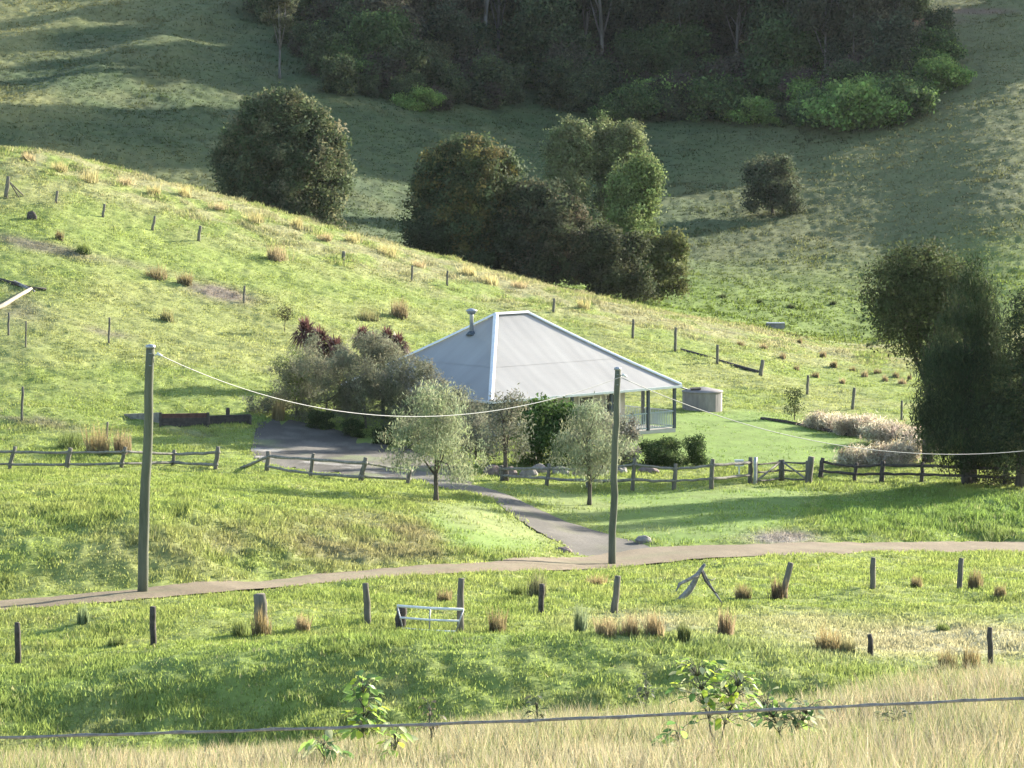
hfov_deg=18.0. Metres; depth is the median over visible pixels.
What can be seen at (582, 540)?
driveway
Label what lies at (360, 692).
leafy weed
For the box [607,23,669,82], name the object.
forest tree
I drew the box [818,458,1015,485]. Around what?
post and rail fence
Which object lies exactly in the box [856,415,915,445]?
feathery bush
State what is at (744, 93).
forest shrub
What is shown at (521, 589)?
tussock
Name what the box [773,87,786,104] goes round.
forest shrub
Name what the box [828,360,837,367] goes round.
tussock
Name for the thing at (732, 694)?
leafy weed
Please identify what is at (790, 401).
sapling
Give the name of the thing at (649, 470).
rock
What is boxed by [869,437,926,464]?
feathery bush
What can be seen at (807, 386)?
fence post
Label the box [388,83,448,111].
forest shrub
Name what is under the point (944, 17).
forest shrub
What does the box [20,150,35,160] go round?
tussock
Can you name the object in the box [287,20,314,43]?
forest shrub
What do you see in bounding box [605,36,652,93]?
forest tree
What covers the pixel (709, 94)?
forest shrub
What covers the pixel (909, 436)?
feathery bush
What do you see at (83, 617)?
tussock
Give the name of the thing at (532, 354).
farmhouse
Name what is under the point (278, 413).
tussock
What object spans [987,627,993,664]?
fence post
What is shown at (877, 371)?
tussock
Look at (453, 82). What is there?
forest shrub
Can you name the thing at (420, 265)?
tussock
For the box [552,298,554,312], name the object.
fence post
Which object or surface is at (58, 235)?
tussock
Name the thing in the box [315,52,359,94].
forest shrub
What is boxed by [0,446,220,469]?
post and rail fence
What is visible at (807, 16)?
gum tree
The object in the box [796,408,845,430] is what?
feathery bush
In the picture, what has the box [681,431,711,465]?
clipped hedge
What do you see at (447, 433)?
garden tree
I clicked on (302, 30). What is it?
forest shrub
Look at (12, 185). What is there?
fence stay
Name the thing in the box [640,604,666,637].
tussock
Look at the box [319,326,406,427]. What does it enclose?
tall shrub
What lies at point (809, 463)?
timber gate
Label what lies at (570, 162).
spire tree
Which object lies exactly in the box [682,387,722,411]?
water tank
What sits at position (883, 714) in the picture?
leafy weed
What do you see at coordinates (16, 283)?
fallen log
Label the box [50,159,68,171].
tussock
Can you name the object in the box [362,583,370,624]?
fence post
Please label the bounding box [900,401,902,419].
fence post
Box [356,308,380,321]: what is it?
tussock
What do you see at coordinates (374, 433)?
round bush
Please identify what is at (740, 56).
forest shrub
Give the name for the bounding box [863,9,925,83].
forest tree
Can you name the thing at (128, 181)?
tussock
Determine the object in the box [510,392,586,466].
dense shrub
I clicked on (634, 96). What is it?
forest shrub
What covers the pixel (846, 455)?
feathery bush
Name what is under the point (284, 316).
sapling
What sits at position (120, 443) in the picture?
tussock
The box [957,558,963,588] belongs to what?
fence post
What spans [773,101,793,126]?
forest shrub
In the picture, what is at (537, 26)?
forest tree
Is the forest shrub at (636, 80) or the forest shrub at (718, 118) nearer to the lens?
the forest shrub at (718, 118)
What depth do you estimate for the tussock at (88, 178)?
239.88 m
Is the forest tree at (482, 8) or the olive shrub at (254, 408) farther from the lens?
the forest tree at (482, 8)
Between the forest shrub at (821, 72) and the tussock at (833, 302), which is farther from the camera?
the forest shrub at (821, 72)
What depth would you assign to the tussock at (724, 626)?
93.28 m
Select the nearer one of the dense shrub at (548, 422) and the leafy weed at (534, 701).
the leafy weed at (534, 701)
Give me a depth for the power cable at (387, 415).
115.66 m
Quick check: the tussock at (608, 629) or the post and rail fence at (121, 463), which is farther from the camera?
the post and rail fence at (121, 463)
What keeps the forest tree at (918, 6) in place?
on the ground at (174, 170)
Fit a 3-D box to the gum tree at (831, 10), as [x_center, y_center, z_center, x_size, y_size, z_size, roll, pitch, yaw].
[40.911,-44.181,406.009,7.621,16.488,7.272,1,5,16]
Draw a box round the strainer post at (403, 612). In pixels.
[395,607,406,629]
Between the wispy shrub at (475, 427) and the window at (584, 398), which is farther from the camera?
the window at (584, 398)
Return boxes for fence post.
[4,176,9,198]
[7,313,9,335]
[14,622,20,663]
[20,387,23,419]
[25,321,26,346]
[55,191,58,202]
[102,204,105,217]
[108,317,110,343]
[149,606,156,645]
[151,216,155,230]
[197,225,201,240]
[243,286,245,302]
[253,593,267,627]
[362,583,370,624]
[411,265,412,281]
[457,578,464,630]
[538,584,544,613]
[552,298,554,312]
[610,575,620,612]
[631,319,634,338]
[674,327,676,351]
[716,345,718,363]
[759,360,763,375]
[783,562,793,597]
[806,375,808,394]
[851,388,855,409]
[867,634,872,656]
[870,557,875,588]
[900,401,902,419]
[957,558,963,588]
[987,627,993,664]
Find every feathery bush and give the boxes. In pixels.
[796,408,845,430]
[828,442,885,467]
[830,410,881,437]
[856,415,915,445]
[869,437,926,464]
[889,426,936,448]
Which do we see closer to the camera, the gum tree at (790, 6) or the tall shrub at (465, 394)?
the tall shrub at (465, 394)
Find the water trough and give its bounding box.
[766,322,784,328]
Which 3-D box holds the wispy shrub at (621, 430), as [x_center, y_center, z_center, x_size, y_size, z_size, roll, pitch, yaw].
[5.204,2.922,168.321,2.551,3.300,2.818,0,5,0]
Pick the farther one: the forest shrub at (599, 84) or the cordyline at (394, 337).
the forest shrub at (599, 84)
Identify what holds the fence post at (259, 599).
on the ground at (174, 170)
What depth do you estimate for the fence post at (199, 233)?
232.14 m
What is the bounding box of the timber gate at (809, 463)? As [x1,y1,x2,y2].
[753,456,814,484]
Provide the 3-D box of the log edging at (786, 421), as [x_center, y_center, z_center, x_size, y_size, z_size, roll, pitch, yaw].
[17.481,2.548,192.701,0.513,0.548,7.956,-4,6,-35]
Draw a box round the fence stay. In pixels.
[10,182,22,197]
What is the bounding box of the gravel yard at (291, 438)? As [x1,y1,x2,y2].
[250,419,464,479]
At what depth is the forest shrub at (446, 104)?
381.83 m
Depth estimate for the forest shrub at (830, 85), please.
391.02 m
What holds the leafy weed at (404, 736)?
on the ground at (174, 170)
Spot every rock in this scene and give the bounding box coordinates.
[483,465,499,475]
[508,466,516,474]
[519,470,537,476]
[533,463,546,473]
[552,466,568,474]
[617,467,626,472]
[638,467,658,473]
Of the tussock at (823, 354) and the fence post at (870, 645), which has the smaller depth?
the fence post at (870, 645)
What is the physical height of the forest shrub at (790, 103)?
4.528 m
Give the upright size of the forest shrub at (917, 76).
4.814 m
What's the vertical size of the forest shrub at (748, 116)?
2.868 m
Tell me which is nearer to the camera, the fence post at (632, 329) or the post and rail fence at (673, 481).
the post and rail fence at (673, 481)
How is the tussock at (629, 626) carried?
on the ground at (174, 170)
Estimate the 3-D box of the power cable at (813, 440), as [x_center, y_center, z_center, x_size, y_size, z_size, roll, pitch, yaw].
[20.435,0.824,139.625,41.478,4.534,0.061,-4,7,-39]
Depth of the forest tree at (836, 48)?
401.33 m
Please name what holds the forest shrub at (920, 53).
on the ground at (174, 170)
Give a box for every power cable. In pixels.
[162,356,619,416]
[621,377,1020,454]
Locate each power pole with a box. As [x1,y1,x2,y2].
[137,344,162,591]
[608,367,626,563]
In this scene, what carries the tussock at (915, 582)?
on the ground at (174, 170)
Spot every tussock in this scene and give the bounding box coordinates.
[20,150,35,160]
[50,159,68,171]
[53,229,64,240]
[54,424,83,448]
[71,240,94,254]
[75,599,91,624]
[78,167,99,182]
[81,415,113,454]
[106,635,125,646]
[110,425,132,454]
[111,174,136,184]
[143,263,169,279]
[146,182,160,194]
[157,305,177,322]
[174,183,192,197]
[174,271,193,285]
[207,201,227,209]
[229,615,250,636]
[240,210,269,222]
[250,601,274,635]
[266,241,293,261]
[270,394,285,420]
[288,216,303,229]
[293,610,313,632]
[314,231,334,241]
[343,230,364,242]
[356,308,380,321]
[373,243,400,256]
[388,296,409,318]
[411,258,427,268]
[435,586,452,601]
[456,264,476,275]
[480,271,498,285]
[485,604,509,631]
[502,578,529,595]
[508,278,530,287]
[526,567,546,597]
[572,601,589,632]
[574,299,590,309]
[582,573,615,585]
[591,612,618,636]
[616,608,644,637]
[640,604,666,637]
[675,615,691,642]
[715,600,736,635]
[718,293,726,297]
[734,581,752,598]
[759,343,768,349]
[767,575,789,599]
[779,352,785,358]
[810,371,819,377]
[810,620,845,650]
[819,351,826,357]
[828,300,838,304]
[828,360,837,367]
[838,376,845,384]
[838,634,856,654]
[860,369,868,376]
[871,368,881,373]
[882,375,888,381]
[892,371,900,377]
[897,377,906,383]
[910,573,923,588]
[934,621,950,630]
[935,645,959,670]
[960,642,982,668]
[967,566,984,588]
[994,581,1006,597]
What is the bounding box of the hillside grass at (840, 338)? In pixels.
[0,0,1023,346]
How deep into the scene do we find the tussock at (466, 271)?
248.36 m
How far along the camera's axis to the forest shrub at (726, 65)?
406.90 m
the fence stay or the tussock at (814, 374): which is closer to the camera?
the tussock at (814, 374)
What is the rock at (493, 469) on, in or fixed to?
on the ground at (174, 170)
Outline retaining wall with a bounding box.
[124,412,251,426]
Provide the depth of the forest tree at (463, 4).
414.28 m
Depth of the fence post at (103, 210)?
231.63 m
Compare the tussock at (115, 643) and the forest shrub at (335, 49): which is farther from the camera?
the forest shrub at (335, 49)
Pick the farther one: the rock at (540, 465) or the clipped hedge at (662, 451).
the clipped hedge at (662, 451)
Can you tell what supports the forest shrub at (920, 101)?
on the ground at (174, 170)
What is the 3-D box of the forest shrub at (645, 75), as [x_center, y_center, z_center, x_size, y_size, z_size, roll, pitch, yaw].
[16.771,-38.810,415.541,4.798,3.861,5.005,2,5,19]
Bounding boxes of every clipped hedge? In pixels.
[638,435,688,466]
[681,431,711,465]
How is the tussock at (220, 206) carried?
on the ground at (174, 170)
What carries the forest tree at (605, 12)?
on the ground at (174, 170)
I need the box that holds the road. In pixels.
[0,541,1023,609]
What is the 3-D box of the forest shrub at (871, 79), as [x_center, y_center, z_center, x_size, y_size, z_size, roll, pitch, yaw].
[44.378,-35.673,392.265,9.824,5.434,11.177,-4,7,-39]
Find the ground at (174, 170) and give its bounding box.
[0,0,1023,767]
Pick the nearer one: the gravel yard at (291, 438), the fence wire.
the fence wire
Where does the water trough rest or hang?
on the ground at (174, 170)
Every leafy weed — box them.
[297,729,353,765]
[334,670,388,751]
[376,722,417,765]
[416,698,446,744]
[522,695,547,724]
[630,673,656,707]
[651,720,698,757]
[665,658,762,743]
[744,686,835,740]
[873,708,911,724]
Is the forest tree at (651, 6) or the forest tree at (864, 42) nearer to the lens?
the forest tree at (864, 42)
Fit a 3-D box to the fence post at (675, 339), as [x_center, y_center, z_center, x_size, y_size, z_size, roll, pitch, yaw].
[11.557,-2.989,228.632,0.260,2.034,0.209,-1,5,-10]
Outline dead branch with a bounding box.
[674,563,720,601]
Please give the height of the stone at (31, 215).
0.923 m
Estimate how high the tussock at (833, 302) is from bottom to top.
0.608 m
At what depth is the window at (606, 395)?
184.83 m
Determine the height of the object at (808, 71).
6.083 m
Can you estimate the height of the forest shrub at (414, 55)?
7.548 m
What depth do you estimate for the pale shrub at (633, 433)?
168.58 m
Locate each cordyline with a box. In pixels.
[285,315,351,377]
[351,324,383,366]
[380,326,412,395]
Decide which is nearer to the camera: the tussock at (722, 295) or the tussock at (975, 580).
the tussock at (975, 580)
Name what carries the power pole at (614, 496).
on the ground at (174, 170)
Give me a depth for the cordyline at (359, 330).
194.14 m
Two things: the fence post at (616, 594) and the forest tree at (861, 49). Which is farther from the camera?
the forest tree at (861, 49)
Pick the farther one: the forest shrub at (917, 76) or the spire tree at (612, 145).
the forest shrub at (917, 76)
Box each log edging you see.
[680,348,758,372]
[760,417,846,435]
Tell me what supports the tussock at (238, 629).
on the ground at (174, 170)
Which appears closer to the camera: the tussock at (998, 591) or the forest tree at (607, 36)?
the tussock at (998, 591)
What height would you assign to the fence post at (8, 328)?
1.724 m
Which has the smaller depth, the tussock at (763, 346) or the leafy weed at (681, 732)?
the leafy weed at (681, 732)
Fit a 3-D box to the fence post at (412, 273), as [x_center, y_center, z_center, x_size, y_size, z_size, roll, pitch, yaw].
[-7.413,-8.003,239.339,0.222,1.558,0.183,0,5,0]
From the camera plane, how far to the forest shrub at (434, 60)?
387.56 m
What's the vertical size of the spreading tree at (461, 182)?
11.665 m
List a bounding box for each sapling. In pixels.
[272,305,293,331]
[779,386,805,419]
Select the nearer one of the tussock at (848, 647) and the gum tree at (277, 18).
the tussock at (848, 647)
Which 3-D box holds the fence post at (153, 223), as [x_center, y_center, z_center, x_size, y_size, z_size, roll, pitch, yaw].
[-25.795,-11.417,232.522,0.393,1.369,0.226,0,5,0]
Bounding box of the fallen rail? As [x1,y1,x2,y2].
[239,456,268,467]
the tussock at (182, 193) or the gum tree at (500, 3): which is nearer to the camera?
the tussock at (182, 193)
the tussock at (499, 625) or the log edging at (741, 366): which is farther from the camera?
the log edging at (741, 366)
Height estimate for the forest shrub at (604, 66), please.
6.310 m
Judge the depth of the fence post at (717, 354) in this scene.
225.41 m
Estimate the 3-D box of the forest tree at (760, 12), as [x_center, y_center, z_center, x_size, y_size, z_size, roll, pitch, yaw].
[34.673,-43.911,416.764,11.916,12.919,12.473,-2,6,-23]
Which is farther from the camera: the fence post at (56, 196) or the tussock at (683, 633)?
the fence post at (56, 196)
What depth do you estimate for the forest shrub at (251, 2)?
415.17 m
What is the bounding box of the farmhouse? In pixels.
[341,308,682,442]
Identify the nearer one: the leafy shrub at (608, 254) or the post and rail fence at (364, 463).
the post and rail fence at (364, 463)
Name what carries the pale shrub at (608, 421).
on the ground at (174, 170)
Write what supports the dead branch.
on the ground at (174, 170)
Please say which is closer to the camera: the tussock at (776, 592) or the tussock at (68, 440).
the tussock at (776, 592)
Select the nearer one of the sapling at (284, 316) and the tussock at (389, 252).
the sapling at (284, 316)
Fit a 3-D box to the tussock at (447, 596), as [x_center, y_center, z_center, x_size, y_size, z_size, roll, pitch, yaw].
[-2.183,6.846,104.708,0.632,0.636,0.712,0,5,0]
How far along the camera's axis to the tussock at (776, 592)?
108.42 m
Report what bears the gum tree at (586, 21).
on the ground at (174, 170)
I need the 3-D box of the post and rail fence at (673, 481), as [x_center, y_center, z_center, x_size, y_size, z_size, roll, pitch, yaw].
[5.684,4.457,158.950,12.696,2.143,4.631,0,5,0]
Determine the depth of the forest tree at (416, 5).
405.73 m
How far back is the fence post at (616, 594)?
102.15 m
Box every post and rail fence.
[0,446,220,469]
[264,451,412,483]
[499,457,752,490]
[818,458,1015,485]
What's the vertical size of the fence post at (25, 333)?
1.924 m
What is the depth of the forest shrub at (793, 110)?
388.31 m
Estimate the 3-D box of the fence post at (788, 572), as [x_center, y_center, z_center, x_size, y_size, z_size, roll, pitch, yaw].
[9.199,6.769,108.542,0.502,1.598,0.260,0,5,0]
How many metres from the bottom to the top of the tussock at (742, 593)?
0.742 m
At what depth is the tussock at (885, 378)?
227.71 m
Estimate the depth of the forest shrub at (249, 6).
418.45 m
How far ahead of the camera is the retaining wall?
176.14 m
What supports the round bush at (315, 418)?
on the ground at (174, 170)
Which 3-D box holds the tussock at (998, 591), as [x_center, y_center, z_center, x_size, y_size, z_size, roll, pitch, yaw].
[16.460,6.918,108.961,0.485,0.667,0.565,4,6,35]
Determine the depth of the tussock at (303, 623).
95.19 m
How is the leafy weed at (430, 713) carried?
on the ground at (174, 170)
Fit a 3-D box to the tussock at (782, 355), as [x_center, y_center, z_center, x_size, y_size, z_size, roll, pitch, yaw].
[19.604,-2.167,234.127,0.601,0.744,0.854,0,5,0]
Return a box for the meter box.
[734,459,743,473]
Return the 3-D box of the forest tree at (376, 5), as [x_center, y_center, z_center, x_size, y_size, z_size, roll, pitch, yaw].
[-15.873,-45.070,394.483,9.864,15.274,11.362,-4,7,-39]
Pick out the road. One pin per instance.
(650, 555)
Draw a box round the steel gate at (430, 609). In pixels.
[397,604,463,631]
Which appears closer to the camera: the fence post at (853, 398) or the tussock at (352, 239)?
the fence post at (853, 398)
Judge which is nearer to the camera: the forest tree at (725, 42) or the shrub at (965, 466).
the shrub at (965, 466)
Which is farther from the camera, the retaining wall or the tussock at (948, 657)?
the retaining wall
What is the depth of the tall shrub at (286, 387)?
181.28 m
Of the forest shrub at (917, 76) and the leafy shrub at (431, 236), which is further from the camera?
the forest shrub at (917, 76)
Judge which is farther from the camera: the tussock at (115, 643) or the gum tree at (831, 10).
the gum tree at (831, 10)
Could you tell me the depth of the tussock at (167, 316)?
205.89 m
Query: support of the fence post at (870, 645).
on the ground at (174, 170)
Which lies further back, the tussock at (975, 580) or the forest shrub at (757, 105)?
the forest shrub at (757, 105)
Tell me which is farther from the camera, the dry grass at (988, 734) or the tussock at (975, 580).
the tussock at (975, 580)
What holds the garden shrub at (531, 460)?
on the ground at (174, 170)
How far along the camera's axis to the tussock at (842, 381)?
221.09 m
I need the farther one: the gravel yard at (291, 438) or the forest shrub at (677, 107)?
the forest shrub at (677, 107)
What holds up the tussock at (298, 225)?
on the ground at (174, 170)
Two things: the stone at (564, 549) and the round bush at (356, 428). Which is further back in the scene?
the round bush at (356, 428)
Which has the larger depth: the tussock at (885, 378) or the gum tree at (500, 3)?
the gum tree at (500, 3)
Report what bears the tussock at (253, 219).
on the ground at (174, 170)
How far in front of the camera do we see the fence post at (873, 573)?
110.50 m
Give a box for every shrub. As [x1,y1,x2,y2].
[239,394,275,413]
[242,0,255,12]
[247,0,258,18]
[252,0,295,24]
[255,345,329,415]
[269,23,294,43]
[284,35,307,57]
[286,330,364,422]
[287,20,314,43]
[289,0,324,26]
[289,20,325,57]
[296,28,350,75]
[304,56,323,76]
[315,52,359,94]
[317,0,362,35]
[318,32,368,78]
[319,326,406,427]
[332,42,384,84]
[353,50,415,93]
[367,350,443,438]
[371,34,433,86]
[382,81,406,100]
[387,75,416,102]
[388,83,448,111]
[402,373,474,443]
[403,217,455,255]
[421,56,456,87]
[428,59,475,103]
[429,85,455,110]
[449,43,508,70]
[452,395,502,464]
[457,51,513,107]
[474,80,506,109]
[507,439,545,464]
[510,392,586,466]
[535,54,590,107]
[555,73,595,112]
[567,398,624,465]
[570,67,617,111]
[573,56,625,98]
[575,218,663,301]
[583,95,632,124]
[587,36,640,94]
[593,78,665,122]
[595,408,634,463]
[598,42,641,84]
[613,76,651,94]
[618,412,642,464]
[620,70,699,116]
[634,67,654,80]
[643,225,697,302]
[644,65,697,117]
[650,78,691,120]
[681,51,710,62]
[684,68,750,122]
[690,51,752,95]
[710,111,727,120]
[719,94,779,124]
[723,48,766,97]
[733,90,759,99]
[735,106,758,123]
[756,83,784,103]
[759,114,789,125]
[766,105,786,125]
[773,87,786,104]
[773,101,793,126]
[780,69,828,100]
[784,86,828,117]
[786,83,835,126]
[787,105,813,126]
[797,74,914,131]
[813,68,827,87]
[821,72,855,93]
[848,68,908,108]
[852,54,910,82]
[874,69,944,120]
[883,67,938,95]
[905,38,961,64]
[906,45,939,65]
[907,53,979,92]
[914,58,960,87]
[915,20,968,60]
[916,5,961,42]
[916,53,965,68]
[938,452,1015,486]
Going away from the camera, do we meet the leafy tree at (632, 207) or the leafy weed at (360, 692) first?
the leafy weed at (360, 692)
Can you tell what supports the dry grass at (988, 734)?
on the ground at (174, 170)
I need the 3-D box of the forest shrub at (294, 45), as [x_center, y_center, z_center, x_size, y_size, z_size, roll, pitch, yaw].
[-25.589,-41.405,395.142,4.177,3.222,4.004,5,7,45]
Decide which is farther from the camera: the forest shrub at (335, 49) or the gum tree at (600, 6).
the gum tree at (600, 6)
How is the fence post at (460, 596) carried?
on the ground at (174, 170)
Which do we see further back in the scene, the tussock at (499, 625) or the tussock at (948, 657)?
the tussock at (499, 625)
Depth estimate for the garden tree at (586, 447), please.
149.10 m
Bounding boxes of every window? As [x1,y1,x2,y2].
[578,395,593,409]
[605,393,620,412]
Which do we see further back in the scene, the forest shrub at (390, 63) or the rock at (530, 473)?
the forest shrub at (390, 63)
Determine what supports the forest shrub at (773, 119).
on the ground at (174, 170)
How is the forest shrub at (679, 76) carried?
on the ground at (174, 170)
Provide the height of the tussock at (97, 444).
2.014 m
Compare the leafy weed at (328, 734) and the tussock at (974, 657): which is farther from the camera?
the tussock at (974, 657)
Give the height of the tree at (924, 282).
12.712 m
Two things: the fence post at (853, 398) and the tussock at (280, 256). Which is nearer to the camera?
the fence post at (853, 398)
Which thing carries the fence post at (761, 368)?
on the ground at (174, 170)
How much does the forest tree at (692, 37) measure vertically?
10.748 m
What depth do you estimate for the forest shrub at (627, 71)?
413.83 m
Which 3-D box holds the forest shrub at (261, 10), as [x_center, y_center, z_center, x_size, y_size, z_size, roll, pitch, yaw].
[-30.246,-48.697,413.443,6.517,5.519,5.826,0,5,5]
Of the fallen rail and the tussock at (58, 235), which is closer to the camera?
the fallen rail
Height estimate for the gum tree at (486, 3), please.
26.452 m
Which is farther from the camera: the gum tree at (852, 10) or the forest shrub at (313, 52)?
the gum tree at (852, 10)
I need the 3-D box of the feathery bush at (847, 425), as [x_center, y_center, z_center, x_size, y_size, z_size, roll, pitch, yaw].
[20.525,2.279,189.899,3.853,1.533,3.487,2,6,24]
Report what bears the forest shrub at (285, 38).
on the ground at (174, 170)
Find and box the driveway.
[415,471,649,555]
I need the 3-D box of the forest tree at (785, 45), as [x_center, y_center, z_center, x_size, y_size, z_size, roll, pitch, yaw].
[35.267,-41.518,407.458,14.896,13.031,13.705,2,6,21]
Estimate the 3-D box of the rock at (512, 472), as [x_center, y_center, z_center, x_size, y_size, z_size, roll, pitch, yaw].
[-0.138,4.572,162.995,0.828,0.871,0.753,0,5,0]
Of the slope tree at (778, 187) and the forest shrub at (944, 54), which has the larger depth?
the forest shrub at (944, 54)
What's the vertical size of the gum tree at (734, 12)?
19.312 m
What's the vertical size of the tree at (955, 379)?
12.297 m
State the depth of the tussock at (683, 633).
87.32 m
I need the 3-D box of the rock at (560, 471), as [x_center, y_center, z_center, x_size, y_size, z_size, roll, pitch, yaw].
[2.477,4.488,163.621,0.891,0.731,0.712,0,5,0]
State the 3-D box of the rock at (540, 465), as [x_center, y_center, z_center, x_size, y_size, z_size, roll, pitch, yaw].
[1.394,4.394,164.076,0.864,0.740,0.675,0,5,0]
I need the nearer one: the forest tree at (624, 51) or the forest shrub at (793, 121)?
the forest shrub at (793, 121)
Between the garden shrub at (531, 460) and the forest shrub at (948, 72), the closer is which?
the garden shrub at (531, 460)
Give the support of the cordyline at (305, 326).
on the ground at (174, 170)
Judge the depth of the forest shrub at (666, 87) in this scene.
400.10 m
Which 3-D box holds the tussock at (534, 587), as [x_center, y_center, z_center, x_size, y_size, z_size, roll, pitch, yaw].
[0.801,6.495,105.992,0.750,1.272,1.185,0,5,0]
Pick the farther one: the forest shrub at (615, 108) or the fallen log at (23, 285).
the forest shrub at (615, 108)
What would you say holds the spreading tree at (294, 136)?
on the ground at (174, 170)
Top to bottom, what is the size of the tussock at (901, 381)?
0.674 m
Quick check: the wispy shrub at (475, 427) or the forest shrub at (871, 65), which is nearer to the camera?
the wispy shrub at (475, 427)
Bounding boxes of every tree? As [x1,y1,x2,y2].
[205,82,361,230]
[254,0,299,78]
[340,0,418,52]
[347,0,425,41]
[371,376,491,500]
[395,131,535,266]
[398,0,428,25]
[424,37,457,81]
[428,0,489,34]
[472,8,508,58]
[475,383,537,480]
[479,0,504,30]
[481,0,521,54]
[483,0,488,30]
[483,174,595,285]
[494,0,598,84]
[535,113,605,229]
[544,391,637,504]
[568,0,597,40]
[571,9,602,46]
[576,0,640,57]
[587,109,655,223]
[597,3,615,35]
[597,11,612,46]
[598,145,670,297]
[603,0,667,44]
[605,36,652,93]
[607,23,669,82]
[640,11,720,79]
[699,3,741,59]
[712,0,754,56]
[731,1,754,41]
[731,7,830,96]
[735,148,810,215]
[740,0,789,48]
[741,1,773,41]
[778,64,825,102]
[780,0,831,33]
[786,0,850,73]
[788,0,823,62]
[816,22,861,68]
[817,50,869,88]
[819,0,858,33]
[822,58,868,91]
[824,0,883,52]
[841,38,880,61]
[846,3,889,61]
[848,235,1002,462]
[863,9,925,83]
[901,249,1022,483]
[905,0,935,19]
[965,283,1023,487]
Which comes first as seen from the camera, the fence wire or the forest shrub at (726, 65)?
the fence wire
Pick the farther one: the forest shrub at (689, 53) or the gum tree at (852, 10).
the forest shrub at (689, 53)
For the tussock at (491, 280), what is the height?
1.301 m
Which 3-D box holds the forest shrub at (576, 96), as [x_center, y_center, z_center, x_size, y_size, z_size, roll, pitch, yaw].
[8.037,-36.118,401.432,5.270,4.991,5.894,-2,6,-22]
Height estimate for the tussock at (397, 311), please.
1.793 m
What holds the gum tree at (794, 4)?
on the ground at (174, 170)
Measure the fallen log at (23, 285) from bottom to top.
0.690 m
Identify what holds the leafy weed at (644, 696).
on the ground at (174, 170)
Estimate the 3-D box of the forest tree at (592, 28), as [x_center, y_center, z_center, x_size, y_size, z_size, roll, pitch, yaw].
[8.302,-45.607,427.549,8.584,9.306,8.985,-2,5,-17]
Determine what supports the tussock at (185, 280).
on the ground at (174, 170)
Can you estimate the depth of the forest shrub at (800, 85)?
398.45 m
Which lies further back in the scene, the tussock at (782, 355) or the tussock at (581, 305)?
the tussock at (581, 305)
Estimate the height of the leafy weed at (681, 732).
0.307 m
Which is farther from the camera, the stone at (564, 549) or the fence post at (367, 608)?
the stone at (564, 549)
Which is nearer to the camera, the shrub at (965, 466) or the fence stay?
the shrub at (965, 466)
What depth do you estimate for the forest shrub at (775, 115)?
394.81 m
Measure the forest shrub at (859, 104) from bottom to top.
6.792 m
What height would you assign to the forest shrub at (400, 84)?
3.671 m
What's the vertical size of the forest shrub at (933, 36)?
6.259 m
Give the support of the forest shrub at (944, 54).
on the ground at (174, 170)
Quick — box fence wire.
[0,697,1023,738]
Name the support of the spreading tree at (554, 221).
on the ground at (174, 170)
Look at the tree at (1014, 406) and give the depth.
158.39 m
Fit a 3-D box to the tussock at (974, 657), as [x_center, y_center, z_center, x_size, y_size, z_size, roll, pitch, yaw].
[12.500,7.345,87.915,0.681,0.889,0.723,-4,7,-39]
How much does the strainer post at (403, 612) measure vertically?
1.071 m
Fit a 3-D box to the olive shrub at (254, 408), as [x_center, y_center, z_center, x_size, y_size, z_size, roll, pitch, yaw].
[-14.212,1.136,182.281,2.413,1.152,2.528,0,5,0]
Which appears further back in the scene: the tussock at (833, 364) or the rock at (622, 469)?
the tussock at (833, 364)
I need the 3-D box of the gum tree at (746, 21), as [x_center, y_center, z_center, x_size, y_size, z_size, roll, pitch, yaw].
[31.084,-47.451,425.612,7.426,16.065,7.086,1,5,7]
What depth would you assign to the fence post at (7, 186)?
230.46 m
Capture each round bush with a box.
[305,409,336,429]
[340,418,367,437]
[369,426,395,445]
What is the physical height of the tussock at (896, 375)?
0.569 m
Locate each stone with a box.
[27,211,36,219]
[556,547,571,552]
[635,535,650,543]
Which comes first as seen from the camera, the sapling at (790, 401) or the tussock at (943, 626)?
the tussock at (943, 626)
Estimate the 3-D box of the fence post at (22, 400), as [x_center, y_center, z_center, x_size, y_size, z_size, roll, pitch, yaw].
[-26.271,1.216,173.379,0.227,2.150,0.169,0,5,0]
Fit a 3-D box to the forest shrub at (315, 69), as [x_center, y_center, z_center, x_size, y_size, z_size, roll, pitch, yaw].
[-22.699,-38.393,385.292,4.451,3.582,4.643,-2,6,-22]
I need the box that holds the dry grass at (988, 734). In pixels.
[0,654,1023,767]
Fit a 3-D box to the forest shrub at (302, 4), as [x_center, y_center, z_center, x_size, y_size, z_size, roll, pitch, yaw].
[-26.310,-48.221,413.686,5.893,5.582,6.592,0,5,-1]
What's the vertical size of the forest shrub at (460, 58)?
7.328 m
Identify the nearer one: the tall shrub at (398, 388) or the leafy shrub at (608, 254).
the tall shrub at (398, 388)
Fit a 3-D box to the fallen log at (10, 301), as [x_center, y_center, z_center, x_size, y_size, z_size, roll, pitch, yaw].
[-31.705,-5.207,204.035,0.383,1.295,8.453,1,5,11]
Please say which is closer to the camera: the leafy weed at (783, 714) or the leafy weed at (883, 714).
the leafy weed at (783, 714)
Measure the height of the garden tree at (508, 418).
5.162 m
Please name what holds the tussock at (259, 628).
on the ground at (174, 170)
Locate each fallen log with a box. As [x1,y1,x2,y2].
[0,278,45,289]
[0,287,32,308]
[13,280,34,291]

